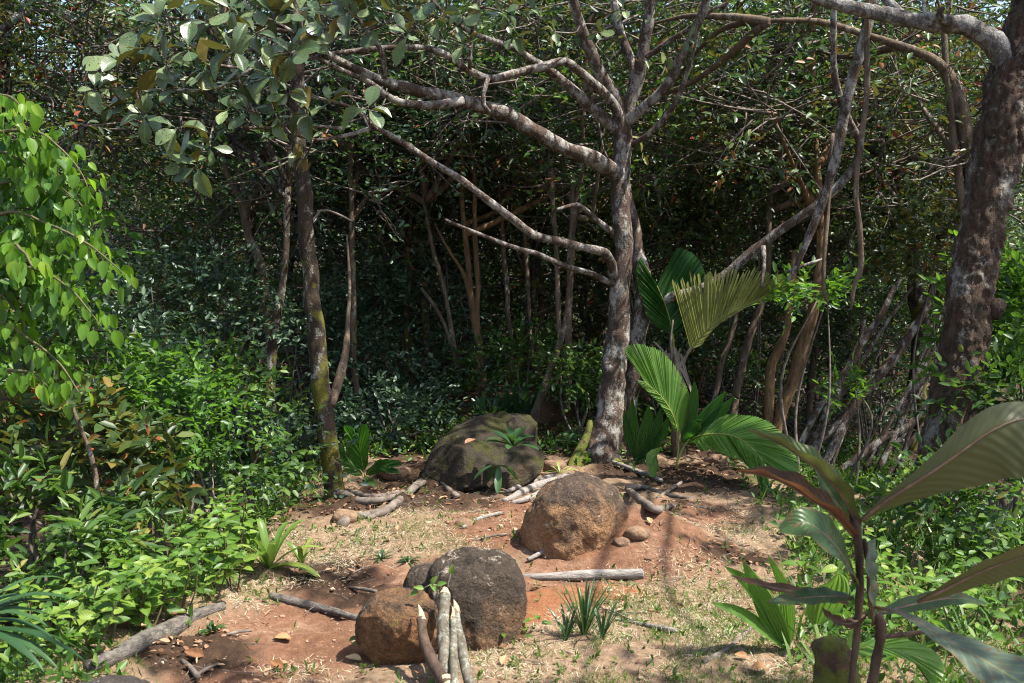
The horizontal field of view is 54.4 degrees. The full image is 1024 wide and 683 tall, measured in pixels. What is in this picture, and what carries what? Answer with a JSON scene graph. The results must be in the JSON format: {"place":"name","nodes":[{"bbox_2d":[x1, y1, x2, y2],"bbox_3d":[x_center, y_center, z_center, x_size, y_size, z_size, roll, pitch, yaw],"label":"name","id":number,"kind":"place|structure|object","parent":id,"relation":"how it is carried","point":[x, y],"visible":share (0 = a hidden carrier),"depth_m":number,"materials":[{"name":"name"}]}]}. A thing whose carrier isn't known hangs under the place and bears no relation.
{"place":"outdoors","nodes":[
{"label":"outdoors","id":0,"kind":"place"},
{"bbox_2d":[0,262,1023,682],"bbox_3d":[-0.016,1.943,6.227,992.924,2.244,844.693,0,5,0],"label":"ground","id":1,"kind":"structure","parent":0,"point":[264,648],"depth_m":5.00,"materials":[{"name":"soil"}]},
{"bbox_2d":[0,575,88,670],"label":"strap leaf plant","id":2,"kind":"object","parent":1,"relation":"on","point":[20,643],"visible":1,"depth_m":3.47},
{"bbox_2d":[29,546,124,647],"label":"herb","id":3,"kind":"object","parent":1,"relation":"on","point":[88,590],"visible":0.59,"depth_m":4.10,"materials":[{"name":"green plant"}]},
{"bbox_2d":[36,570,135,658],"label":"herb","id":4,"kind":"object","parent":1,"relation":"on","point":[106,621],"visible":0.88,"depth_m":3.84,"materials":[{"name":"green plant"}]},
{"bbox_2d":[0,93,173,461],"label":"hanging leaf tree","id":5,"kind":"object","parent":1,"relation":"on","point":[40,213],"visible":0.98,"depth_m":5.01,"materials":[{"name":"green plant"}]},
{"bbox_2d":[0,0,193,515],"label":"corner tree","id":6,"kind":"object","parent":1,"relation":"on","point":[7,27],"visible":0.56,"depth_m":8.42,"materials":[{"name":"green plant"}]},
{"bbox_2d":[51,566,143,646],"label":"herb","id":7,"kind":"object","parent":1,"relation":"on","point":[85,615],"visible":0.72,"depth_m":4.00,"materials":[{"name":"green plant"}]},
{"bbox_2d":[0,420,199,634],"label":"shrub","id":8,"kind":"object","parent":1,"relation":"on","point":[84,528],"visible":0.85,"depth_m":4.70,"materials":[{"name":"green plant"}]},
{"bbox_2d":[0,349,225,609],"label":"shrub","id":9,"kind":"object","parent":1,"relation":"on","point":[35,412],"visible":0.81,"depth_m":5.18,"materials":[{"name":"green plant"}]},
{"bbox_2d":[0,275,244,552],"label":"shrub","id":10,"kind":"object","parent":1,"relation":"on","point":[134,328],"visible":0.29,"depth_m":7.13,"materials":[{"name":"green plant"}]},
{"bbox_2d":[26,0,236,409],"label":"tree","id":11,"kind":"object","parent":1,"relation":"on","point":[136,273],"visible":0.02,"depth_m":15.78,"materials":[{"name":"green plant"}]},
{"bbox_2d":[100,549,167,631],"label":"herb","id":12,"kind":"object","parent":1,"relation":"on","point":[149,573],"visible":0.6,"depth_m":4.16,"materials":[{"name":"green plant"}]},
{"bbox_2d":[95,545,184,627],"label":"herb","id":13,"kind":"object","parent":1,"relation":"on","point":[156,602],"visible":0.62,"depth_m":4.22,"materials":[{"name":"green plant"}]},
{"bbox_2d":[83,602,225,672],"bbox_3d":[-1.480,1.221,4.138,0.121,0.117,0.826,2,5,20],"label":"log","id":14,"kind":"object","parent":1,"relation":"on","point":[141,641],"visible":0.82,"depth_m":4.07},
{"bbox_2d":[52,0,284,420],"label":"tree","id":15,"kind":"object","parent":1,"relation":"on","point":[161,291],"visible":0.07,"depth_m":13.81,"materials":[{"name":"green plant"}]},
{"bbox_2d":[39,226,307,509],"bbox_3d":[-2.985,0.260,8.709,2.587,2.543,1.862,0,5,0],"label":"shrub","id":16,"kind":"object","parent":1,"relation":"on","point":[201,262],"visible":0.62,"depth_m":8.45,"materials":[{"name":"green plant"}]},
{"bbox_2d":[60,327,289,564],"bbox_3d":[-2.061,0.710,5.882,1.514,1.602,1.130,0,5,0],"label":"shrub","id":17,"kind":"object","parent":1,"relation":"on","point":[121,358],"visible":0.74,"depth_m":5.77,"materials":[{"name":"green plant"}]},
{"bbox_2d":[129,522,220,610],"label":"herb","id":18,"kind":"object","parent":1,"relation":"on","point":[195,568],"visible":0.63,"depth_m":4.40,"materials":[{"name":"green plant"}]},
{"bbox_2d":[133,543,216,619],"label":"herb","id":19,"kind":"object","parent":1,"relation":"on","point":[174,576],"visible":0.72,"depth_m":4.31,"materials":[{"name":"green plant"}]},
{"bbox_2d":[33,0,344,412],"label":"tree","id":20,"kind":"object","parent":1,"relation":"on","point":[162,302],"visible":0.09,"depth_m":13.71,"materials":[{"name":"green plant"}]},
{"bbox_2d":[171,537,244,599],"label":"herb","id":21,"kind":"object","parent":1,"relation":"on","point":[218,559],"visible":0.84,"depth_m":4.63,"materials":[{"name":"green plant"}]},
{"bbox_2d":[170,502,246,571],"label":"herb","id":22,"kind":"object","parent":1,"relation":"on","point":[227,523],"visible":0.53,"depth_m":5.02,"materials":[{"name":"green plant"}]},
{"bbox_2d":[101,323,330,523],"bbox_3d":[-1.971,0.683,6.591,1.621,1.604,1.144,0,5,0],"label":"shrub","id":23,"kind":"object","parent":1,"relation":"on","point":[240,384],"visible":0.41,"depth_m":6.51,"materials":[{"name":"green plant"}]},
{"bbox_2d":[102,396,338,550],"bbox_3d":[-1.777,0.792,5.929,1.451,0.992,1.054,0,5,0],"label":"shrub","id":24,"kind":"object","parent":1,"relation":"on","point":[263,473],"visible":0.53,"depth_m":5.85,"materials":[{"name":"green plant"}]},
{"bbox_2d":[193,507,256,588],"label":"herb","id":25,"kind":"object","parent":1,"relation":"on","point":[213,543],"visible":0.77,"depth_m":4.74,"materials":[{"name":"green plant"}]},
{"bbox_2d":[0,0,457,459],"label":"forest tree","id":26,"kind":"object","parent":1,"relation":"on","point":[285,178],"visible":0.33,"depth_m":8.56,"materials":[{"name":"green plant"}]},
{"bbox_2d":[1,0,467,457],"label":"forest tree","id":27,"kind":"object","parent":1,"relation":"on","point":[246,206],"visible":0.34,"depth_m":8.96,"materials":[{"name":"green plant"}]},
{"bbox_2d":[11,77,469,443],"bbox_3d":[-4.572,-2.557,11.210,6.114,8.213,6.304,4,6,38],"label":"tree","id":28,"kind":"object","parent":1,"relation":"on","point":[125,211],"visible":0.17,"depth_m":11.29,"materials":[{"name":"green plant"}]},
{"bbox_2d":[12,0,477,463],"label":"tree","id":29,"kind":"object","parent":1,"relation":"on","point":[183,229],"visible":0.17,"depth_m":10.68,"materials":[{"name":"green plant"}]},
{"bbox_2d":[157,375,368,519],"bbox_3d":[-1.662,0.745,6.509,1.325,1.065,1.198,-4,6,-39],"label":"shrub","id":30,"kind":"object","parent":1,"relation":"on","point":[286,424],"visible":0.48,"depth_m":6.50,"materials":[{"name":"green plant"}]},
{"bbox_2d":[224,519,322,576],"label":"strap leaf plant","id":31,"kind":"object","parent":1,"relation":"on","point":[267,554],"visible":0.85,"depth_m":5.06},
{"bbox_2d":[183,269,421,475],"bbox_3d":[-2.035,0.314,9.577,2.378,2.081,1.646,0,5,0],"label":"shrub","id":32,"kind":"object","parent":1,"relation":"on","point":[359,334],"visible":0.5,"depth_m":9.53,"materials":[{"name":"green plant"}]},
{"bbox_2d":[120,2,499,416],"bbox_3d":[-2.748,-2.270,12.795,5.483,8.050,4.139,2,6,25],"label":"tree","id":33,"kind":"object","parent":1,"relation":"on","point":[290,269],"visible":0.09,"depth_m":13.19,"materials":[{"name":"green plant"}]},
{"bbox_2d":[268,592,357,620],"bbox_3d":[-0.905,1.224,4.591,0.532,0.059,0.075,3,6,29],"label":"log","id":34,"kind":"object","parent":1,"relation":"on","point":[308,604],"visible":0.95,"depth_m":4.60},
{"bbox_2d":[201,3,438,398],"bbox_3d":[-2.901,-2.171,15.625,4.220,7.021,3.744,0,5,0],"label":"tree","id":35,"kind":"object","parent":1,"relation":"on","point":[327,283],"depth_m":15.22,"materials":[{"name":"green plant"}]},
{"bbox_2d":[61,0,610,431],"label":"forest tree","id":36,"kind":"object","parent":1,"relation":"on","point":[353,213],"visible":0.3,"depth_m":9.01,"materials":[{"name":"green plant"}]},
{"bbox_2d":[114,0,606,432],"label":"tree","id":37,"kind":"object","parent":1,"relation":"on","point":[339,252],"visible":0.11,"depth_m":12.10,"materials":[{"name":"green plant"}]},
{"bbox_2d":[339,423,401,487],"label":"palm seedling","id":38,"kind":"object","parent":1,"relation":"on","point":[358,454],"visible":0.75,"depth_m":6.99,"materials":[{"name":"green plant"}]},
{"bbox_2d":[290,0,460,526],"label":"dark tree","id":39,"kind":"object","parent":1,"relation":"on","point":[322,392],"visible":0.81,"depth_m":6.54,"materials":[{"name":"brown plant"}]},
{"bbox_2d":[254,239,499,429],"bbox_3d":[-1.372,-0.037,10.242,2.503,2.020,1.594,0,5,0],"label":"shrub","id":40,"kind":"object","parent":1,"relation":"on","point":[406,285],"visible":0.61,"depth_m":9.98,"materials":[{"name":"green plant"}]},
{"bbox_2d":[288,369,466,454],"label":"shrub","id":41,"kind":"object","parent":1,"relation":"on","point":[345,416],"visible":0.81,"depth_m":8.49,"materials":[{"name":"green plant"}]},
{"bbox_2d":[147,0,635,414],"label":"forest tree","id":42,"kind":"object","parent":1,"relation":"on","point":[407,238],"visible":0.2,"depth_m":9.74,"materials":[{"name":"green plant"}]},
{"bbox_2d":[151,0,635,414],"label":"forest tree","id":43,"kind":"object","parent":1,"relation":"on","point":[427,197],"visible":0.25,"depth_m":9.62,"materials":[{"name":"green plant"}]},
{"bbox_2d":[355,586,437,665],"bbox_3d":[-0.429,1.194,4.035,0.343,0.365,0.321,3,6,34],"label":"boulder","id":44,"kind":"object","parent":1,"relation":"on","point":[386,630],"visible":0.77,"depth_m":3.92,"materials":[{"name":"brown stone"}]},
{"bbox_2d":[152,0,676,383],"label":"forest tree","id":45,"kind":"object","parent":1,"relation":"on","point":[508,193],"visible":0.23,"depth_m":10.09,"materials":[{"name":"green plant"}]},
{"bbox_2d":[313,332,519,428],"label":"shrub","id":46,"kind":"object","parent":1,"relation":"on","point":[417,364],"visible":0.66,"depth_m":9.44,"materials":[{"name":"green plant"}]},
{"bbox_2d":[150,0,712,385],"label":"tree","id":47,"kind":"object","parent":1,"relation":"on","point":[543,307],"visible":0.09,"depth_m":11.83,"materials":[{"name":"green plant"}]},
{"bbox_2d":[416,604,450,682],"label":"sharpened stick","id":48,"kind":"object","parent":1,"relation":"on","point":[438,672],"visible":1,"depth_m":3.69,"materials":[{"name":"brown wood"}]},
{"bbox_2d":[437,587,450,673],"bbox_3d":[-0.258,1.113,3.767,0.051,0.258,0.380,0,5,-3],"label":"sharpened stick","id":49,"kind":"object","parent":1,"relation":"on","point":[443,636],"visible":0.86,"depth_m":3.76,"materials":[{"name":"grey wood"}]},
{"bbox_2d":[222,0,699,399],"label":"tree","id":50,"kind":"object","parent":1,"relation":"on","point":[535,283],"visible":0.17,"depth_m":11.33,"materials":[{"name":"green plant"}]},
{"bbox_2d":[451,600,474,682],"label":"sharpened stick","id":51,"kind":"object","parent":1,"relation":"on","point":[464,663],"visible":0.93,"depth_m":3.69,"materials":[{"name":"grey wood"}]},
{"bbox_2d":[78,0,863,513],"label":"branching tree","id":52,"kind":"object","parent":1,"relation":"on","point":[602,436],"visible":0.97,"depth_m":6.79,"materials":[{"name":"grey plant"}]},
{"bbox_2d":[423,546,527,651],"bbox_3d":[-0.168,1.138,4.176,0.466,0.539,0.434,0,5,0],"label":"boulder","id":53,"kind":"object","parent":1,"relation":"on","point":[486,588],"visible":0.54,"depth_m":4.04,"materials":[{"name":"stone"}]},
{"bbox_2d":[420,413,543,492],"bbox_3d":[-0.280,0.901,7.239,0.874,0.718,0.986,-3,6,-32],"label":"boulder","id":54,"kind":"object","parent":1,"relation":"on","point":[454,462],"visible":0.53,"depth_m":6.96,"materials":[{"name":"stone"}]},
{"bbox_2d":[299,0,665,409],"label":"tree","id":55,"kind":"object","parent":1,"relation":"on","point":[437,247],"visible":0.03,"depth_m":12.71,"materials":[{"name":"green plant"}]},
{"bbox_2d":[0,368,1023,682],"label":"ground cover","id":56,"kind":"object","parent":1,"relation":"on","point":[14,658],"visible":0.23,"depth_m":5.56,"materials":[{"name":"green plant"}]},
{"bbox_2d":[5,476,1023,682],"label":"green grass","id":57,"kind":"structure","parent":1,"relation":"on","point":[677,610],"depth_m":4.17,"materials":[{"name":"plant"}]},
{"bbox_2d":[434,298,595,414],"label":"shrub","id":58,"kind":"object","parent":1,"relation":"on","point":[503,346],"visible":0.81,"depth_m":9.49,"materials":[{"name":"green plant"}]},
{"bbox_2d":[493,411,537,443],"bbox_3d":[-0.019,0.775,7.504,0.425,0.504,0.615,0,5,0],"label":"boulder","id":59,"kind":"object","parent":1,"relation":"on","point":[513,421],"visible":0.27,"depth_m":7.29,"materials":[{"name":"stone"}]},
{"bbox_2d":[170,488,863,682],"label":"dry grass","id":60,"kind":"structure","parent":1,"relation":"on","point":[543,631],"depth_m":4.60,"materials":[{"name":"plant"}]},
{"bbox_2d":[25,433,1010,682],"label":"twig litter","id":61,"kind":"object","parent":1,"relation":"on","point":[469,544],"visible":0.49,"depth_m":4.90,"materials":[{"name":"brown plant"}]},
{"bbox_2d":[50,473,993,682],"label":"pebbles","id":62,"kind":"object","parent":1,"relation":"on","point":[199,641],"visible":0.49,"depth_m":4.88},
{"bbox_2d":[291,0,769,414],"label":"forest tree","id":63,"kind":"object","parent":1,"relation":"on","point":[474,307],"visible":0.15,"depth_m":9.68,"materials":[{"name":"green plant"}]},
{"bbox_2d":[49,421,1023,682],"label":"leaf litter","id":64,"kind":"object","parent":1,"relation":"on","point":[165,639],"visible":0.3,"depth_m":5.31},
{"bbox_2d":[71,472,1023,682],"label":"sprouts","id":65,"kind":"object","parent":1,"relation":"on","point":[676,678],"visible":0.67,"depth_m":4.46,"materials":[{"name":"green plant"}]},
{"bbox_2d":[520,471,628,560],"bbox_3d":[0.337,0.999,5.349,0.590,0.599,0.494,0,5,0],"label":"boulder","id":66,"kind":"object","parent":1,"relation":"on","point":[571,516],"visible":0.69,"depth_m":5.16,"materials":[{"name":"beige stone"}]},
{"bbox_2d":[550,578,615,634],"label":"grass tuft","id":67,"kind":"object","parent":1,"relation":"on","point":[585,604],"visible":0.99,"depth_m":4.12,"materials":[{"name":"green plant"}]},
{"bbox_2d":[523,568,643,580],"bbox_3d":[0.344,1.145,4.894,0.614,0.060,0.073,0,5,-2],"label":"log","id":68,"kind":"object","parent":1,"relation":"on","point":[592,574],"visible":0.92,"depth_m":4.87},
{"bbox_2d":[518,329,653,441],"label":"shrub","id":69,"kind":"object","parent":1,"relation":"on","point":[589,363],"visible":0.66,"depth_m":8.53,"materials":[{"name":"green plant"}]},
{"bbox_2d":[287,0,911,422],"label":"forest tree","id":70,"kind":"object","parent":1,"relation":"on","point":[565,328],"visible":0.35,"depth_m":8.87,"materials":[{"name":"green plant"}]},
{"bbox_2d":[428,1,796,378],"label":"tree","id":71,"kind":"object","parent":1,"relation":"on","point":[591,337],"visible":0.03,"depth_m":12.88,"materials":[{"name":"green plant"}]},
{"bbox_2d":[623,397,669,463],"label":"palm seedling","id":72,"kind":"object","parent":1,"relation":"on","point":[645,438],"visible":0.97,"depth_m":7.17,"materials":[{"name":"green plant"}]},
{"bbox_2d":[575,158,752,416],"bbox_3d":[1.510,-0.468,10.086,1.852,2.732,1.415,0,5,0],"label":"shrub","id":73,"kind":"object","parent":1,"relation":"on","point":[723,238],"visible":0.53,"depth_m":9.81,"materials":[{"name":"green plant"}]},
{"bbox_2d":[443,0,911,404],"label":"tree","id":74,"kind":"object","parent":1,"relation":"on","point":[644,391],"visible":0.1,"depth_m":11.00,"materials":[{"name":"green plant"}]},
{"bbox_2d":[627,298,782,415],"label":"shrub","id":75,"kind":"object","parent":1,"relation":"on","point":[665,340],"visible":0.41,"depth_m":9.66,"materials":[{"name":"green plant"}]},
{"bbox_2d":[624,343,799,493],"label":"palm seedling","id":76,"kind":"object","parent":1,"relation":"on","point":[710,424],"visible":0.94,"depth_m":7.05,"materials":[{"name":"green plant"}]},
{"bbox_2d":[476,0,954,420],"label":"forest tree","id":77,"kind":"object","parent":1,"relation":"on","point":[569,180],"visible":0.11,"depth_m":9.94,"materials":[{"name":"green plant"}]},
{"bbox_2d":[636,247,811,456],"bbox_3d":[1.643,0.154,7.786,1.332,1.780,0.344,1,5,15],"label":"leaning palm","id":78,"kind":"object","parent":1,"relation":"on","point":[701,320],"visible":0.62,"depth_m":7.79,"materials":[{"name":"green plant"}]},
{"bbox_2d":[574,1,894,406],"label":"tree","id":79,"kind":"object","parent":1,"relation":"on","point":[701,401],"visible":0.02,"depth_m":13.75,"materials":[{"name":"green plant"}]},
{"bbox_2d":[467,0,1023,451],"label":"forest tree","id":80,"kind":"object","parent":1,"relation":"on","point":[959,112],"visible":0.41,"depth_m":8.03,"materials":[{"name":"green plant"}]},
{"bbox_2d":[659,151,881,423],"bbox_3d":[2.576,-0.421,10.331,2.226,3.283,1.874,0,5,0],"label":"tree","id":81,"kind":"object","parent":1,"relation":"on","point":[796,244],"visible":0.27,"depth_m":10.07,"materials":[{"name":"green plant"}]},
{"bbox_2d":[564,0,988,422],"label":"forest tree","id":82,"kind":"object","parent":1,"relation":"on","point":[773,188],"visible":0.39,"depth_m":9.11,"materials":[{"name":"green plant"}]},
{"bbox_2d":[710,555,848,649],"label":"palm seedling","id":83,"kind":"object","parent":1,"relation":"on","point":[771,622],"visible":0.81,"depth_m":3.86,"materials":[{"name":"green plant"}]},
{"bbox_2d":[556,0,1021,425],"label":"tree","id":84,"kind":"object","parent":1,"relation":"on","point":[805,385],"visible":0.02,"depth_m":13.18,"materials":[{"name":"green plant"}]},
{"bbox_2d":[585,0,1022,443],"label":"tree","id":85,"kind":"object","parent":1,"relation":"on","point":[810,398],"visible":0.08,"depth_m":10.67,"materials":[{"name":"green plant"}]},
{"bbox_2d":[753,242,871,470],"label":"shrub","id":86,"kind":"object","parent":1,"relation":"on","point":[804,287],"visible":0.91,"depth_m":7.16,"materials":[{"name":"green plant"}]},
{"bbox_2d":[706,0,942,408],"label":"tree","id":87,"kind":"object","parent":1,"relation":"on","point":[857,333],"visible":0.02,"depth_m":15.31,"materials":[{"name":"green plant"}]},
{"bbox_2d":[640,0,1010,445],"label":"forest tree","id":88,"kind":"object","parent":1,"relation":"on","point":[801,348],"visible":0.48,"depth_m":8.56,"materials":[{"name":"green plant"}]},
{"bbox_2d":[646,0,1023,448],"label":"forest tree","id":89,"kind":"object","parent":1,"relation":"on","point":[916,297],"visible":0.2,"depth_m":9.73,"materials":[{"name":"green plant"}]},
{"bbox_2d":[811,635,861,682],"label":"stump","id":90,"kind":"object","parent":1,"relation":"on","point":[832,655],"visible":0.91,"depth_m":3.13,"materials":[{"name":"wood"}]},
{"bbox_2d":[654,0,1023,427],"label":"tree","id":91,"kind":"object","parent":1,"relation":"on","point":[946,219],"visible":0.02,"depth_m":12.81,"materials":[{"name":"green plant"}]},
{"bbox_2d":[783,376,908,454],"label":"shrub","id":92,"kind":"object","parent":1,"relation":"on","point":[877,407],"visible":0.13,"depth_m":11.07,"materials":[{"name":"green plant"}]},
{"bbox_2d":[811,350,889,484],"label":"shrub","id":93,"kind":"object","parent":1,"relation":"on","point":[852,371],"visible":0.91,"depth_m":7.57,"materials":[{"name":"green plant"}]},
{"bbox_2d":[678,0,1023,476],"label":"forest tree","id":94,"kind":"object","parent":1,"relation":"on","point":[900,431],"visible":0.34,"depth_m":9.57,"materials":[{"name":"green plant"}]},
{"bbox_2d":[683,0,1023,450],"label":"tree","id":95,"kind":"object","parent":1,"relation":"on","point":[913,446],"visible":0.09,"depth_m":11.30,"materials":[{"name":"green plant"}]},
{"bbox_2d":[771,278,942,445],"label":"shrub","id":96,"kind":"object","parent":1,"relation":"on","point":[837,314],"visible":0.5,"depth_m":10.44,"materials":[{"name":"green plant"}]},
{"bbox_2d":[731,401,1023,682],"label":"foreground plant","id":97,"kind":"object","parent":1,"relation":"on","point":[984,447],"visible":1,"depth_m":2.96,"materials":[{"name":"green plant"}]},
{"bbox_2d":[758,476,1023,682],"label":"leafy undergrowth","id":98,"kind":"object","parent":1,"relation":"on","point":[850,635],"visible":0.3,"depth_m":4.76,"materials":[{"name":"green plant"}]},
{"bbox_2d":[859,638,943,682],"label":"palm seedling","id":99,"kind":"object","parent":1,"relation":"on","point":[927,661],"visible":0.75,"depth_m":3.43,"materials":[{"name":"green plant"}]},
{"bbox_2d":[808,0,1023,526],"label":"tree","id":100,"kind":"object","parent":1,"relation":"on","point":[972,308],"visible":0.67,"depth_m":5.91,"materials":[{"name":"brown plant"}]},
{"bbox_2d":[787,0,876,280],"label":"hanging vine","id":101,"kind":"object","parent":100,"relation":"hanging from","point":[846,107],"visible":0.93,"depth_m":6.32,"materials":[{"name":"grey plant"}]},
{"bbox_2d":[850,0,869,309],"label":"hanging vine","id":102,"kind":"object","parent":100,"relation":"hanging from","point":[865,106],"visible":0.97,"depth_m":6.17,"materials":[{"name":"brown plant"}]},
{"bbox_2d":[845,186,1023,443],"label":"shrub","id":103,"kind":"object","parent":1,"relation":"on","point":[906,224],"visible":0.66,"depth_m":8.46,"materials":[{"name":"green plant"}]},
{"bbox_2d":[856,421,1023,560],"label":"shrub","id":104,"kind":"object","parent":1,"relation":"on","point":[926,505],"visible":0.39,"depth_m":5.17,"materials":[{"name":"green plant"}]},
{"bbox_2d":[892,328,1023,523],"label":"shrub","id":105,"kind":"object","parent":1,"relation":"on","point":[1010,364],"visible":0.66,"depth_m":5.90,"materials":[{"name":"green plant"}]},
{"bbox_2d":[896,229,1023,512],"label":"shrub","id":106,"kind":"object","parent":1,"relation":"on","point":[1011,292],"visible":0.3,"depth_m":6.50,"materials":[{"name":"green plant"}]},
{"bbox_2d":[925,576,1010,641],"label":"herb","id":107,"kind":"object","parent":1,"relation":"on","point":[996,614],"visible":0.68,"depth_m":4.00,"materials":[{"name":"green plant"}]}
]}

